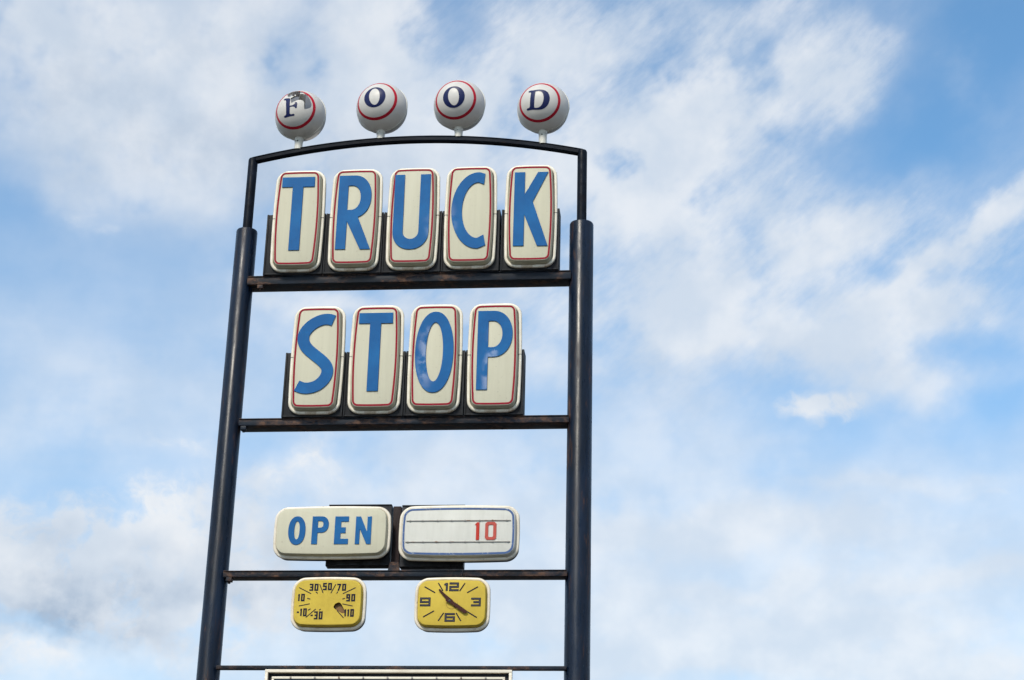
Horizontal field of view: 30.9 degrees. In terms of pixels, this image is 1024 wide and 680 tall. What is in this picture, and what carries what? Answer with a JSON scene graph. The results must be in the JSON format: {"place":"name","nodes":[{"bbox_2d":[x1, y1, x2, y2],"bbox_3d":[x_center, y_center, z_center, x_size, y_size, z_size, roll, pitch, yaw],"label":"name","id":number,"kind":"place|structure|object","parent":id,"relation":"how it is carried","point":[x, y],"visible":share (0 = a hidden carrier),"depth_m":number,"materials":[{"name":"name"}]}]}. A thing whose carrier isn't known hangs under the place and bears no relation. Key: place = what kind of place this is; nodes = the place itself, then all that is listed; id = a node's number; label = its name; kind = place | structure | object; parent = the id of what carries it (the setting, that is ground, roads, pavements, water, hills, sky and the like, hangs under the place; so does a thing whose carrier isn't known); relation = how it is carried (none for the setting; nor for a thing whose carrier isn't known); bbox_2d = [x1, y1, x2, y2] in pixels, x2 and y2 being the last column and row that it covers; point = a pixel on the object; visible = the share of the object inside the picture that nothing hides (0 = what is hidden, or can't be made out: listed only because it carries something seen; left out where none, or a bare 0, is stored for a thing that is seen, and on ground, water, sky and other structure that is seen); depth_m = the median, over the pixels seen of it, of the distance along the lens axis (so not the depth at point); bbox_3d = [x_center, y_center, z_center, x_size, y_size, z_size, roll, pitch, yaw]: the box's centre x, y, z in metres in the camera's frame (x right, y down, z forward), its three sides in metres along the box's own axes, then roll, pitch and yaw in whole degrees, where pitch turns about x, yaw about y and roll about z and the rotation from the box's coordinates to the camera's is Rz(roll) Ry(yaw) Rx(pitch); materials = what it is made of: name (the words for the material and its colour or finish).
{"place":"outdoors","nodes":[
{"label":"outdoors","id":0,"kind":"place"},
{"bbox_2d":[0,0,1023,679],"label":"sky","id":1,"kind":"structure","parent":0,"point":[807,216],"materials":[{"name":"blue"}]},
{"label":"gravel lot","id":2,"kind":"structure","parent":0,"visible":0},
{"bbox_2d":[196,135,593,679],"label":"sign frame","id":3,"kind":"object","parent":2,"relation":"on","point":[576,278],"visible":0.99,"depth_m":21.97,"materials":[{"name":"black metal"}]},
{"bbox_2d":[263,171,325,275],"bbox_3d":[-2.681,-1.442,23.096,0.740,1.418,0.352,-1,-23,6],"label":"letter sign","id":4,"kind":"object","parent":3,"relation":"attached to","point":[295,234],"visible":1,"depth_m":22.92,"materials":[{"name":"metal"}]},
{"bbox_2d":[275,90,325,148],"bbox_3d":[-2.716,-2.807,23.795,0.680,0.828,0.654,-4,-23,12],"label":"letter ball","id":5,"kind":"object","parent":3,"relation":"on","point":[300,117],"visible":1,"depth_m":23.61,"materials":[{"name":"white plastic"}]},
{"bbox_2d":[281,306,346,417],"bbox_3d":[-2.361,0.276,22.339,0.735,1.420,0.352,-1,-23,6],"label":"letter sign","id":6,"kind":"object","parent":3,"relation":"attached to","point":[314,374],"visible":1,"depth_m":22.17,"materials":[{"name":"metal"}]},
{"bbox_2d":[291,577,366,631],"bbox_3d":[-2.080,2.995,21.094,0.865,0.658,0.203,-1,-23,6],"label":"thermometer","id":7,"kind":"object","parent":3,"relation":"attached to","point":[328,604],"visible":1,"depth_m":21.00,"materials":[{"name":"metal"}]},
{"bbox_2d":[273,504,393,568],"bbox_3d":[-2.066,2.248,21.468,1.372,0.736,0.333,-1,-23,6],"label":"open sign","id":8,"kind":"object","parent":3,"relation":"attached to","point":[351,536],"visible":1,"depth_m":21.32,"materials":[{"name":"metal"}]},
{"bbox_2d":[322,169,384,274],"bbox_3d":[-1.946,-1.453,23.024,0.723,1.418,0.352,-1,-23,6],"label":"letter sign","id":9,"kind":"object","parent":3,"relation":"attached to","point":[354,232],"visible":1,"depth_m":22.85,"materials":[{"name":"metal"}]},
{"bbox_2d":[343,305,405,416],"bbox_3d":[-1.631,0.265,22.268,0.720,1.420,0.352,-1,-23,5],"label":"letter sign","id":10,"kind":"object","parent":3,"relation":"attached to","point":[375,371],"visible":1,"depth_m":22.10,"materials":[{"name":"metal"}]},
{"bbox_2d":[356,83,407,137],"bbox_3d":[-1.664,-2.915,23.732,0.680,0.792,0.653,-4,-23,14],"label":"letter ball","id":11,"kind":"object","parent":3,"relation":"on","point":[381,109],"visible":1,"depth_m":23.52,"materials":[{"name":"white plastic"}]},
{"bbox_2d":[265,669,512,679],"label":"reader board","id":12,"kind":"object","parent":3,"relation":"attached to","point":[325,674],"visible":1,"depth_m":20.70,"materials":[{"name":"metal"}]},
{"bbox_2d":[381,168,442,273],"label":"letter sign","id":13,"kind":"object","parent":3,"relation":"attached to","point":[412,233],"visible":1,"depth_m":22.78,"materials":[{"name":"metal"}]},
{"bbox_2d":[403,304,465,416],"bbox_3d":[-0.910,0.254,22.197,0.713,1.420,0.352,-1,-23,6],"label":"letter sign","id":14,"kind":"object","parent":3,"relation":"attached to","point":[435,369],"visible":0.99,"depth_m":22.03,"materials":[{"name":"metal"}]},
{"bbox_2d":[414,570,490,632],"bbox_3d":[-0.671,2.949,20.951,0.865,0.715,0.232,-1,-23,6],"label":"clock","id":15,"kind":"object","parent":3,"relation":"attached to","point":[462,604],"visible":1,"depth_m":20.86,"materials":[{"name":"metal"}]},
{"bbox_2d":[399,505,519,569],"bbox_3d":[-0.598,2.237,21.315,1.398,0.740,0.340,-1,-23,6],"label":"changeable sign","id":16,"kind":"object","parent":3,"relation":"attached to","point":[444,537],"visible":1,"depth_m":21.18,"materials":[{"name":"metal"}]},
{"bbox_2d":[434,80,485,136],"bbox_3d":[-0.670,-2.934,23.636,0.680,0.808,0.653,-4,-23,12],"label":"letter ball","id":17,"kind":"object","parent":3,"relation":"on","point":[459,107],"visible":1,"depth_m":23.43,"materials":[{"name":"white plastic"}]},
{"bbox_2d":[441,166,501,271],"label":"letter sign","id":18,"kind":"object","parent":3,"relation":"attached to","point":[471,228],"visible":1,"depth_m":22.71,"materials":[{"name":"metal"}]},
{"bbox_2d":[464,303,525,415],"bbox_3d":[-0.200,0.243,22.128,0.700,1.420,0.352,-1,-23,6],"label":"letter sign","id":19,"kind":"object","parent":3,"relation":"attached to","point":[495,371],"visible":1,"depth_m":21.96,"materials":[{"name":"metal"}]},
{"bbox_2d":[500,165,560,270],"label":"letter sign","id":20,"kind":"object","parent":3,"relation":"attached to","point":[531,229],"visible":1,"depth_m":22.64,"materials":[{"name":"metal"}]},
{"bbox_2d":[517,83,569,142],"bbox_3d":[0.395,-2.857,23.493,0.680,0.859,0.653,-4,-23,13],"label":"letter ball","id":21,"kind":"object","parent":3,"relation":"on","point":[543,110],"visible":1,"depth_m":23.30,"materials":[{"name":"white plastic"}]}
]}

